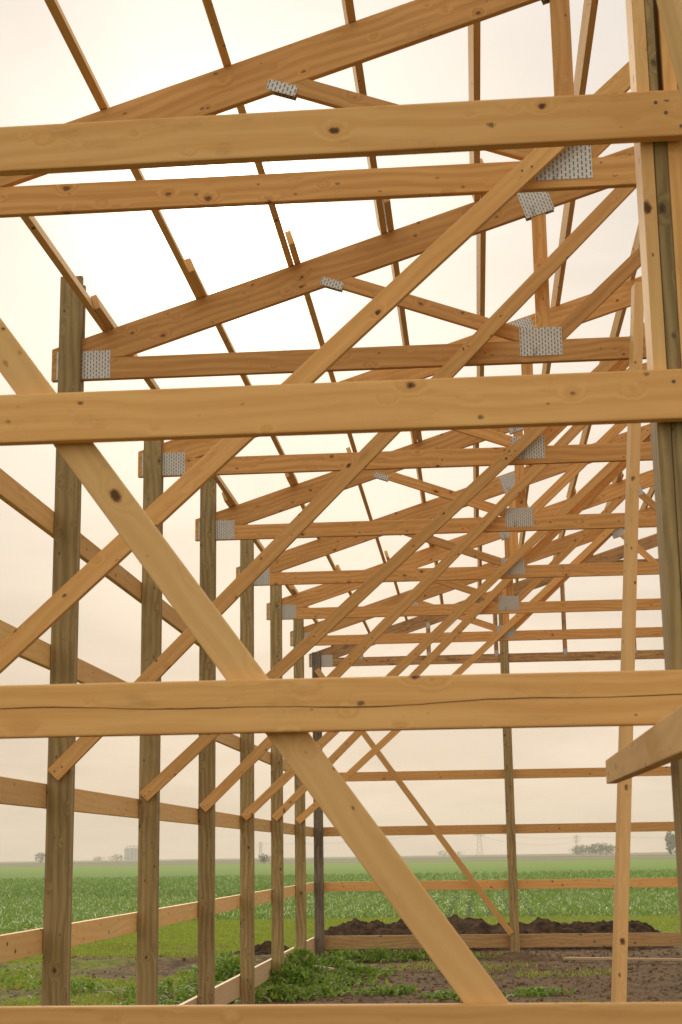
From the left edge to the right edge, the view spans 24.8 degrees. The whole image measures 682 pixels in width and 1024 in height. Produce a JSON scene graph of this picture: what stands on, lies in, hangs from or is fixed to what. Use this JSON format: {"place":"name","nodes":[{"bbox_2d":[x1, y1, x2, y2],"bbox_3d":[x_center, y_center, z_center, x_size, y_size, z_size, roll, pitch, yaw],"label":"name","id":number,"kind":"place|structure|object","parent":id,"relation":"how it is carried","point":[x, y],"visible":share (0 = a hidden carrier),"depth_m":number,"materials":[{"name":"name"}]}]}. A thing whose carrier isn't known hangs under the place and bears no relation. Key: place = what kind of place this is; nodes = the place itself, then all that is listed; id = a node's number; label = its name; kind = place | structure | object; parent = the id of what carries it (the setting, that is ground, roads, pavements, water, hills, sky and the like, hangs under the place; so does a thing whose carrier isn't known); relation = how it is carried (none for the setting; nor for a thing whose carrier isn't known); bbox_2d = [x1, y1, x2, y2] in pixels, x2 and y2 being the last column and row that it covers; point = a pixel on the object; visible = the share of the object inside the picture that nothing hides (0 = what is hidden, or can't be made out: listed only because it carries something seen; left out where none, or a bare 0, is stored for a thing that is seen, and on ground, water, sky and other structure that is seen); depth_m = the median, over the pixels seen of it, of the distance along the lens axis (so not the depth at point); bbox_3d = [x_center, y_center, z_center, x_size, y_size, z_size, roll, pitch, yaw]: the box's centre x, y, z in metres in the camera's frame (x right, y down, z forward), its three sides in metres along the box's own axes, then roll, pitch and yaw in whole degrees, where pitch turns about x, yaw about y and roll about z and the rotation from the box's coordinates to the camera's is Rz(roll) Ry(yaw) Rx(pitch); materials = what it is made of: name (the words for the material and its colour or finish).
{"place":"outdoors","nodes":[
{"label":"outdoors","id":0,"kind":"place"},
{"bbox_2d":[0,0,674,861],"label":"sky","id":1,"kind":"structure","parent":0,"point":[133,49],"materials":[{"name":"white"}]},
{"bbox_2d":[0,852,677,932],"bbox_3d":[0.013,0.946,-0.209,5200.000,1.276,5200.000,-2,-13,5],"label":"ground","id":2,"kind":"structure","parent":0,"point":[528,863],"depth_m":252.08,"materials":[{"name":"plant"}]},
{"bbox_2d":[35,852,44,862],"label":"tree","id":3,"kind":"object","parent":2,"relation":"on","point":[39,856],"visible":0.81,"depth_m":863.06,"materials":[{"name":"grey plant"}]},
{"bbox_2d":[108,854,124,860],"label":"tree","id":4,"kind":"object","parent":2,"relation":"on","point":[113,858],"visible":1,"depth_m":965.48,"materials":[{"name":"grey plant"}]},
{"bbox_2d":[124,846,137,860],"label":"grain elevator","id":5,"kind":"object","parent":2,"relation":"on","point":[130,853],"visible":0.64,"depth_m":1451.17,"materials":[{"name":"metal"}]},
{"bbox_2d":[258,853,270,862],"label":"tree","id":6,"kind":"object","parent":2,"relation":"on","point":[263,859],"visible":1,"depth_m":409.23,"materials":[{"name":"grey plant"}]},
{"bbox_2d":[476,834,482,855],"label":"power pylon","id":7,"kind":"object","parent":2,"relation":"on","point":[480,843],"visible":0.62,"depth_m":1119.01,"materials":[{"name":"metal"}]},
{"bbox_2d":[265,835,639,844],"bbox_3d":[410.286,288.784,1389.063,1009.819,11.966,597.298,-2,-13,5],"label":"power line","id":8,"kind":"object","parent":7,"relation":"hanging from","point":[489,838],"visible":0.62,"depth_m":1356.29,"materials":[{"name":"metal"}]},
{"bbox_2d":[570,845,583,854],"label":"tree","id":9,"kind":"object","parent":2,"relation":"on","point":[576,846],"visible":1,"depth_m":868.99,"materials":[{"name":"green plant"}]},
{"bbox_2d":[575,845,589,854],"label":"tree","id":10,"kind":"object","parent":2,"relation":"on","point":[584,848],"visible":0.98,"depth_m":868.18,"materials":[{"name":"green plant"}]},
{"bbox_2d":[588,844,603,853],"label":"tree","id":11,"kind":"object","parent":2,"relation":"on","point":[592,845],"visible":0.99,"depth_m":867.51,"materials":[{"name":"green plant"}]},
{"bbox_2d":[592,843,609,854],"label":"tree","id":12,"kind":"object","parent":2,"relation":"on","point":[595,845],"visible":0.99,"depth_m":867.24,"materials":[{"name":"green plant"}]},
{"bbox_2d":[600,843,614,854],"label":"tree","id":13,"kind":"object","parent":2,"relation":"on","point":[606,849],"visible":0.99,"depth_m":866.37,"materials":[{"name":"green plant"}]},
{"bbox_2d":[664,831,674,854],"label":"tree","id":14,"kind":"object","parent":2,"relation":"on","point":[667,837],"visible":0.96,"depth_m":717.53,"materials":[{"name":"green plant"}]},
{"bbox_2d":[669,835,675,852],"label":"tree","id":15,"kind":"object","parent":2,"relation":"on","point":[672,845],"visible":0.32,"depth_m":715.68,"materials":[{"name":"green plant"}]},
{"bbox_2d":[0,869,677,902],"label":"crop field","id":16,"kind":"structure","parent":0,"point":[186,886],"depth_m":83.21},
{"bbox_2d":[0,890,678,932],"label":"crop field","id":17,"kind":"structure","parent":0,"point":[17,915],"depth_m":42.30,"materials":[{"name":"green plant"}]},
{"bbox_2d":[0,916,681,1005],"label":"yard ground","id":18,"kind":"structure","parent":0,"point":[115,964],"depth_m":19.13,"materials":[{"name":"soil"}]},
{"bbox_2d":[41,276,85,1005],"bbox_3d":[-1.570,0.996,8.787,0.133,4.900,0.110,-2,-13,5],"label":"wall post","id":19,"kind":"object","parent":18,"relation":"on","point":[57,927],"depth_m":8.75,"materials":[{"name":"brown wood"}]},
{"bbox_2d":[51,534,198,645],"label":"wall girt","id":20,"kind":"structure","parent":19,"relation":"attached to","point":[123,579],"depth_m":10.86,"materials":[{"name":"brown wood"}]},
{"bbox_2d":[43,789,239,828],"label":"wall girt","id":21,"kind":"structure","parent":19,"relation":"attached to","point":[90,802],"depth_m":10.67,"materials":[{"name":"brown wood"}]},
{"bbox_2d":[48,658,239,750],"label":"wall girt","id":22,"kind":"structure","parent":19,"relation":"attached to","point":[87,672],"depth_m":9.99,"materials":[{"name":"brown wood"}]},
{"bbox_2d":[71,895,239,946],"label":"wall girt","id":23,"kind":"structure","parent":19,"relation":"attached to","point":[90,931],"depth_m":10.49,"materials":[{"name":"brown wood"}]},
{"bbox_2d":[179,975,239,1004],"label":"wall girt","id":24,"kind":"structure","parent":19,"relation":"attached to","point":[227,992],"depth_m":14.45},
{"bbox_2d":[48,187,635,780],"bbox_3d":[0.203,-0.387,8.858,0.093,5.179,0.038,43,-6,12],"label":"diagonal brace","id":25,"kind":"object","parent":19,"relation":"attached to","point":[348,473],"visible":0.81,"depth_m":8.82,"materials":[{"name":"brown wood"}]},
{"bbox_2d":[51,141,681,382],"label":"roof truss","id":26,"kind":"object","parent":19,"relation":"on","point":[106,355],"visible":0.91,"depth_m":9.14,"materials":[{"name":"brown wood"}]},
{"bbox_2d":[91,295,237,505],"bbox_3d":[-1.173,-0.620,11.519,0.036,0.085,5.422,-19,-13,1],"label":"purlin","id":27,"kind":"object","parent":26,"relation":"on","point":[104,314],"visible":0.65,"depth_m":9.72,"materials":[{"name":"brown wood"}]},
{"bbox_2d":[185,258,297,484],"bbox_3d":[-0.630,-0.828,11.436,0.036,0.085,5.372,-19,-13,1],"label":"purlin","id":28,"kind":"object","parent":26,"relation":"on","point":[199,285],"visible":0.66,"depth_m":9.94,"materials":[{"name":"brown wood"}]},
{"bbox_2d":[202,0,293,266],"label":"purlin","id":29,"kind":"object","parent":26,"relation":"on","point":[216,30],"visible":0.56,"depth_m":6.85,"materials":[{"name":"brown wood"}]},
{"bbox_2d":[285,230,356,451],"bbox_3d":[-0.067,-1.004,11.509,0.036,0.085,5.331,-19,-13,1],"label":"purlin","id":30,"kind":"object","parent":26,"relation":"on","point":[296,259],"visible":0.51,"depth_m":10.04,"materials":[{"name":"brown wood"}]},
{"bbox_2d":[382,199,421,441],"bbox_3d":[0.479,-1.219,11.403,0.036,0.085,5.359,-19,-13,1],"label":"purlin","id":31,"kind":"object","parent":26,"relation":"on","point":[395,267],"visible":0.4,"depth_m":9.96,"materials":[{"name":"brown wood"}]},
{"bbox_2d":[476,158,485,376],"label":"purlin","id":32,"kind":"object","parent":26,"relation":"on","point":[480,267],"visible":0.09,"depth_m":10.46,"materials":[{"name":"brown wood"}]},
{"bbox_2d":[541,200,575,373],"bbox_3d":[1.586,-1.595,11.427,0.036,0.085,5.290,-19,-13,1],"label":"purlin","id":33,"kind":"object","parent":26,"relation":"on","point":[567,219],"visible":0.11,"depth_m":10.81,"materials":[{"name":"brown wood"}]},
{"bbox_2d":[609,222,639,336],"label":"purlin","id":34,"kind":"object","parent":26,"relation":"on","point":[617,323],"visible":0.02,"depth_m":12.32,"materials":[{"name":"brown wood"}]},
{"bbox_2d":[136,440,163,1004],"bbox_3d":[-1.364,1.511,11.122,0.133,4.900,0.110,-2,-13,5],"label":"wall post","id":35,"kind":"object","parent":18,"relation":"on","point":[148,853],"depth_m":10.94,"materials":[{"name":"brown wood"}]},
{"bbox_2d":[140,323,644,800],"bbox_3d":[0.766,0.014,11.187,5.890,0.089,0.038,-43,-12,-5],"label":"diagonal brace","id":36,"kind":"object","parent":35,"relation":"attached to","point":[347,606],"visible":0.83,"depth_m":11.11,"materials":[{"name":"brown wood"}]},
{"bbox_2d":[138,276,652,477],"bbox_3d":[4.479,-1.485,11.268,12.040,2.126,0.040,-2,-13,5],"label":"roof truss","id":37,"kind":"object","parent":35,"relation":"on","point":[180,458],"visible":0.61,"depth_m":11.41,"materials":[{"name":"brown wood"}]},
{"bbox_2d":[197,477,216,1004],"bbox_3d":[-1.158,2.025,13.458,0.133,4.900,0.110,-2,-13,5],"label":"wall post","id":38,"kind":"object","parent":18,"relation":"on","point":[206,879],"depth_m":13.28,"materials":[{"name":"brown wood"}]},
{"bbox_2d":[199,368,628,811],"bbox_3d":[0.720,0.629,13.522,5.410,0.095,0.038,-45,-12,-5],"label":"diagonal brace","id":39,"kind":"object","parent":38,"relation":"attached to","point":[341,668],"visible":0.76,"depth_m":13.49,"materials":[{"name":"brown wood"}]},
{"bbox_2d":[195,362,655,540],"bbox_3d":[4.684,-0.970,13.603,12.040,2.126,0.040,-2,-13,5],"label":"roof truss","id":40,"kind":"object","parent":38,"relation":"on","point":[231,522],"visible":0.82,"depth_m":13.75,"materials":[{"name":"brown wood"}]},
{"bbox_2d":[221,492,293,594],"bbox_3d":[-0.797,0.421,16.189,0.036,0.085,5.231,-19,-13,1],"label":"purlin","id":41,"kind":"object","parent":40,"relation":"on","point":[259,545],"visible":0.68,"depth_m":15.59,"materials":[{"name":"brown wood"}]},
{"bbox_2d":[285,473,336,570],"bbox_3d":[-0.251,0.223,16.148,0.036,0.085,5.295,-19,-13,1],"label":"purlin","id":42,"kind":"object","parent":40,"relation":"on","point":[303,506],"visible":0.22,"depth_m":14.89,"materials":[{"name":"brown wood"}]},
{"bbox_2d":[346,447,385,562],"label":"purlin","id":43,"kind":"object","parent":40,"relation":"on","point":[348,449],"visible":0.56,"depth_m":15.74,"materials":[{"name":"brown wood"}]},
{"bbox_2d":[410,431,432,546],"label":"purlin","id":44,"kind":"object","parent":40,"relation":"on","point":[418,471],"visible":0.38,"depth_m":15.07,"materials":[{"name":"brown wood"}]},
{"bbox_2d":[473,443,478,517],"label":"purlin","id":45,"kind":"object","parent":40,"relation":"on","point":[475,476],"visible":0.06,"depth_m":15.87,"materials":[{"name":"brown wood"}]},
{"bbox_2d":[525,465,528,505],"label":"purlin","id":46,"kind":"object","parent":40,"relation":"on","point":[526,491],"depth_m":17.41,"materials":[{"name":"brown wood"}]},
{"bbox_2d":[566,361,601,498],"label":"purlin","id":47,"kind":"object","parent":40,"relation":"on","point":[583,440],"visible":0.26,"depth_m":17.38,"materials":[{"name":"brown wood"}]},
{"bbox_2d":[240,540,254,1004],"bbox_3d":[-0.953,2.540,15.793,0.133,4.900,0.109,-2,-13,5],"label":"wall post","id":48,"kind":"object","parent":18,"relation":"on","point":[247,941],"depth_m":15.57,"materials":[{"name":"brown wood"}]},
{"bbox_2d":[238,937,314,986],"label":"wall girt","id":49,"kind":"structure","parent":48,"relation":"attached to","point":[262,971],"depth_m":17.22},
{"bbox_2d":[239,882,313,904],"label":"wall girt","id":50,"kind":"structure","parent":48,"relation":"attached to","point":[263,896],"depth_m":17.80,"materials":[{"name":"brown wood"}]},
{"bbox_2d":[254,818,313,836],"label":"wall girt","id":51,"kind":"structure","parent":48,"relation":"attached to","point":[262,825],"depth_m":17.94,"materials":[{"name":"brown wood"}]},
{"bbox_2d":[241,424,650,820],"bbox_3d":[1.146,1.072,15.853,5.852,0.086,0.038,-43,-12,-5],"label":"diagonal brace","id":52,"kind":"object","parent":48,"relation":"attached to","point":[278,784],"visible":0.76,"depth_m":15.86,"materials":[{"name":"brown wood"}]},
{"bbox_2d":[236,424,658,585],"bbox_3d":[4.890,-0.456,15.938,12.040,2.126,0.040,-2,-13,5],"label":"roof truss","id":53,"kind":"object","parent":48,"relation":"on","point":[272,575],"visible":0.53,"depth_m":16.10,"materials":[{"name":"brown wood"}]},
{"bbox_2d":[234,940,289,955],"bbox_3d":[-1.192,6.710,23.863,1.834,0.256,0.886,5,-14,-25],"label":"spoil heap","id":54,"kind":"object","parent":18,"relation":"on","point":[264,947],"visible":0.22,"depth_m":23.68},
{"bbox_2d":[270,571,283,982],"bbox_3d":[-0.747,3.054,18.128,0.133,4.900,0.110,-2,-13,5],"label":"wall post","id":55,"kind":"object","parent":18,"relation":"on","point":[277,907],"depth_m":17.93,"materials":[{"name":"brown wood"}]},
{"bbox_2d":[239,745,289,771],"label":"wall girt","id":56,"kind":"structure","parent":55,"relation":"attached to","point":[265,757],"depth_m":17.99,"materials":[{"name":"brown wood"}]},
{"bbox_2d":[272,579,512,820],"bbox_3d":[1.110,1.652,18.195,5.360,0.088,0.038,-45,-12,-5],"label":"diagonal brace","id":57,"kind":"object","parent":55,"relation":"attached to","point":[429,659],"visible":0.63,"depth_m":18.17,"materials":[{"name":"brown wood"}]},
{"bbox_2d":[266,469,660,619],"bbox_3d":[5.095,0.059,18.273,12.040,2.126,0.040,-2,-13,5],"label":"roof truss","id":58,"kind":"object","parent":55,"relation":"on","point":[293,606],"visible":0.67,"depth_m":18.44,"materials":[{"name":"brown wood"}]},
{"bbox_2d":[290,585,333,645],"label":"purlin","id":59,"kind":"object","parent":58,"relation":"on","point":[294,589],"visible":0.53,"depth_m":18.54,"materials":[{"name":"brown wood"}]},
{"bbox_2d":[336,565,369,632],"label":"purlin","id":60,"kind":"object","parent":58,"relation":"on","point":[350,593],"visible":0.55,"depth_m":22.16,"materials":[{"name":"brown wood"}]},
{"bbox_2d":[384,550,407,619],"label":"purlin","id":61,"kind":"object","parent":58,"relation":"on","point":[395,583],"visible":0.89,"depth_m":20.14,"materials":[{"name":"brown wood"}]},
{"bbox_2d":[433,535,443,603],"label":"purlin","id":62,"kind":"object","parent":58,"relation":"on","point":[440,595],"visible":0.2,"depth_m":22.29,"materials":[{"name":"brown wood"}]},
{"bbox_2d":[477,546,481,587],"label":"purlin","id":63,"kind":"object","parent":58,"relation":"on","point":[479,563],"visible":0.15,"depth_m":20.82,"materials":[{"name":"brown wood"}]},
{"bbox_2d":[515,504,528,581],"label":"purlin","id":64,"kind":"object","parent":58,"relation":"on","point":[522,538],"visible":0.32,"depth_m":20.16,"materials":[{"name":"brown wood"}]},
{"bbox_2d":[553,489,575,558],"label":"purlin","id":65,"kind":"object","parent":58,"relation":"on","point":[562,533],"visible":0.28,"depth_m":20.76,"materials":[{"name":"brown wood"}]},
{"bbox_2d":[592,472,623,555],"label":"purlin","id":66,"kind":"object","parent":58,"relation":"on","point":[620,479],"visible":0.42,"depth_m":19.03,"materials":[{"name":"brown wood"}]},
{"bbox_2d":[640,486,653,509],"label":"purlin","id":67,"kind":"object","parent":58,"relation":"on","point":[650,494],"visible":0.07,"depth_m":20.21,"materials":[{"name":"brown wood"}]},
{"bbox_2d":[0,945,576,1004],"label":"weeds","id":68,"kind":"object","parent":18,"relation":"on","point":[293,972],"visible":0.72,"depth_m":17.51,"materials":[{"name":"green plant"}]},
{"bbox_2d":[293,619,306,964],"bbox_3d":[-0.541,3.569,20.463,0.133,4.900,0.110,-2,-13,5],"label":"wall post","id":69,"kind":"object","parent":18,"relation":"on","point":[300,877],"depth_m":20.22,"materials":[{"name":"brown wood"}]},
{"bbox_2d":[295,529,614,823],"bbox_3d":[1.607,2.062,20.528,5.904,0.095,0.038,-42,-12,-5],"label":"diagonal brace","id":70,"kind":"object","parent":69,"relation":"attached to","point":[462,668],"visible":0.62,"depth_m":20.54,"materials":[{"name":"brown wood"}]},
{"bbox_2d":[290,507,662,645],"bbox_3d":[5.301,0.573,20.609,12.040,2.126,0.040,-2,-13,5],"label":"roof truss","id":71,"kind":"object","parent":69,"relation":"on","point":[555,546],"visible":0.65,"depth_m":20.74,"materials":[{"name":"brown wood"}]},
{"bbox_2d":[312,652,324,957],"bbox_3d":[-0.333,4.288,22.753,0.133,4.480,0.109,-2,-13,5],"label":"wall post","id":72,"kind":"object","parent":18,"relation":"on","point":[318,873],"depth_m":22.50,"materials":[{"name":"brown wood"}]},
{"bbox_2d":[309,533,663,666],"bbox_3d":[5.508,1.092,22.962,12.040,2.126,0.078,-2,-13,5],"label":"gable truss","id":73,"kind":"object","parent":72,"relation":"on","point":[330,656],"visible":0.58,"depth_m":23.11,"materials":[{"name":"brown wood"}]},
{"bbox_2d":[0,914,679,1005],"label":"grass","id":74,"kind":"structure","parent":18,"relation":"on","point":[185,932],"depth_m":26.51,"materials":[{"name":"plant"}]},
{"bbox_2d":[0,948,681,1005],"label":"soil clods","id":75,"kind":"object","parent":18,"relation":"on","point":[661,978],"visible":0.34,"depth_m":18.74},
{"bbox_2d":[324,914,673,952],"bbox_3d":[2.259,6.666,24.626,5.900,0.577,2.020,-2,-13,5],"label":"spoil heap","id":76,"kind":"object","parent":18,"relation":"on","point":[461,926],"visible":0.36,"depth_m":24.35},
{"bbox_2d":[499,614,519,951],"bbox_3d":[2.443,3.867,22.601,0.128,5.200,0.109,-2,-13,5],"label":"wall post","id":77,"kind":"object","parent":18,"relation":"on","point":[510,824],"depth_m":22.41,"materials":[{"name":"brown wood"}]},
{"bbox_2d":[315,668,512,934],"bbox_3d":[1.029,4.167,22.584,0.089,4.705,0.036,-37,-13,-3],"label":"diagonal brace","id":78,"kind":"object","parent":77,"relation":"attached to","point":[440,837],"visible":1,"depth_m":22.43,"materials":[{"name":"brown wood"}]},
{"bbox_2d":[313,932,680,948],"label":"wall girt","id":79,"kind":"structure","parent":77,"relation":"attached to","point":[503,940],"depth_m":22.16,"materials":[{"name":"brown wood"}]},
{"bbox_2d":[323,822,673,836],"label":"wall girt","id":80,"kind":"structure","parent":77,"relation":"attached to","point":[526,828],"depth_m":22.49,"materials":[{"name":"brown wood"}]},
{"bbox_2d":[324,878,677,891],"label":"wall girt","id":81,"kind":"structure","parent":77,"relation":"attached to","point":[521,884],"depth_m":22.32,"materials":[{"name":"brown wood"}]},
{"bbox_2d":[338,766,670,781],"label":"wall girt","id":82,"kind":"structure","parent":77,"relation":"attached to","point":[495,774],"depth_m":22.69,"materials":[{"name":"brown wood"}]},
{"bbox_2d":[563,957,681,960],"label":"loose board","id":83,"kind":"object","parent":18,"relation":"on","point":[610,958],"visible":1,"depth_m":20.75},
{"bbox_2d":[611,282,643,1001],"bbox_3d":[1.474,0.876,8.002,0.055,4.673,0.085,7,-21,-3],"label":"leaning stud","id":84,"kind":"object","parent":18,"relation":"on","point":[621,890],"visible":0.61,"depth_m":8.05,"materials":[{"name":"brown wood"}]},
{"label":"wall post","id":85,"kind":"object","parent":18,"relation":"on","visible":0},
{"bbox_2d":[0,928,42,962],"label":"wall girt","id":86,"kind":"structure","parent":85,"relation":"attached to","point":[20,944],"depth_m":8.05,"materials":[{"name":"brown wood"}]},
{"bbox_2d":[0,776,46,807],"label":"wall girt","id":87,"kind":"structure","parent":85,"relation":"attached to","point":[18,792],"depth_m":8.17,"materials":[{"name":"brown wood"}]},
{"bbox_2d":[0,620,50,668],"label":"wall girt","id":88,"kind":"structure","parent":85,"relation":"attached to","point":[37,652],"depth_m":8.49,"materials":[{"name":"brown wood"}]},
{"bbox_2d":[0,468,53,535],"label":"wall girt","id":89,"kind":"structure","parent":85,"relation":"attached to","point":[23,501],"depth_m":8.41,"materials":[{"name":"brown wood"}]},
{"bbox_2d":[0,61,630,673],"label":"diagonal brace","id":90,"kind":"object","parent":85,"relation":"attached to","point":[222,453],"visible":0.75,"depth_m":6.46,"materials":[{"name":"brown wood"}]},
{"bbox_2d":[0,0,635,217],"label":"roof truss","id":91,"kind":"object","parent":85,"relation":"on","point":[292,71],"visible":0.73,"depth_m":6.79,"materials":[{"name":"brown wood"}]},
{"bbox_2d":[21,216,107,331],"bbox_3d":[-1.625,-1.649,6.790,0.036,0.085,5.027,-19,-13,1],"label":"purlin","id":92,"kind":"object","parent":91,"relation":"on","point":[51,251],"visible":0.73,"depth_m":8.26,"materials":[{"name":"brown wood"}]},
{"bbox_2d":[44,0,200,298],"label":"purlin","id":93,"kind":"object","parent":91,"relation":"on","point":[63,26],"visible":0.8,"depth_m":6.70,"materials":[{"name":"brown wood"}]},
{"bbox_2d":[342,0,386,233],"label":"purlin","id":94,"kind":"object","parent":91,"relation":"on","point":[350,17],"visible":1,"depth_m":7.45,"materials":[{"name":"brown wood"}]},
{"bbox_2d":[468,22,480,201],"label":"purlin","id":95,"kind":"object","parent":91,"relation":"on","point":[474,34],"visible":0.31,"depth_m":7.67,"materials":[{"name":"brown wood"}]},
{"bbox_2d":[574,0,597,94],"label":"purlin","id":96,"kind":"object","parent":91,"relation":"on","point":[588,20],"depth_m":7.83,"materials":[{"name":"brown wood"}]},
{"bbox_2d":[625,0,681,949],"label":"wall post","id":97,"kind":"object","parent":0,"point":[658,167],"depth_m":4.08,"materials":[{"name":"brown wood"}]},
{"bbox_2d":[0,670,681,738],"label":"wall girt","id":98,"kind":"structure","parent":97,"relation":"attached to","point":[515,700],"depth_m":3.87,"materials":[{"name":"brown wood"}]},
{"bbox_2d":[0,317,508,1002],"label":"diagonal brace","id":99,"kind":"object","parent":98,"relation":"attached to","point":[410,899],"visible":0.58,"depth_m":3.91,"materials":[{"name":"brown wood"}]},
{"bbox_2d":[0,369,681,445],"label":"wall girt","id":100,"kind":"structure","parent":97,"relation":"attached to","point":[560,399],"depth_m":4.04,"materials":[{"name":"brown wood"}]},
{"bbox_2d":[0,90,681,175],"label":"wall girt","id":101,"kind":"structure","parent":97,"relation":"attached to","point":[514,123],"depth_m":4.21,"materials":[{"name":"brown wood"}]},
{"bbox_2d":[0,1002,681,1023],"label":"wall girt","id":102,"kind":"structure","parent":97,"relation":"attached to","point":[561,1013],"depth_m":3.71,"materials":[{"name":"brown wood"}]},
{"bbox_2d":[606,706,681,783],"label":"prop board","id":103,"kind":"object","parent":97,"relation":"attached to","point":[658,744],"visible":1,"depth_m":3.59,"materials":[{"name":"brown wood"}]},
{"bbox_2d":[656,0,681,99],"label":"leaning board","id":104,"kind":"object","parent":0,"point":[670,12],"visible":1,"depth_m":3.86,"materials":[{"name":"brown wood"}]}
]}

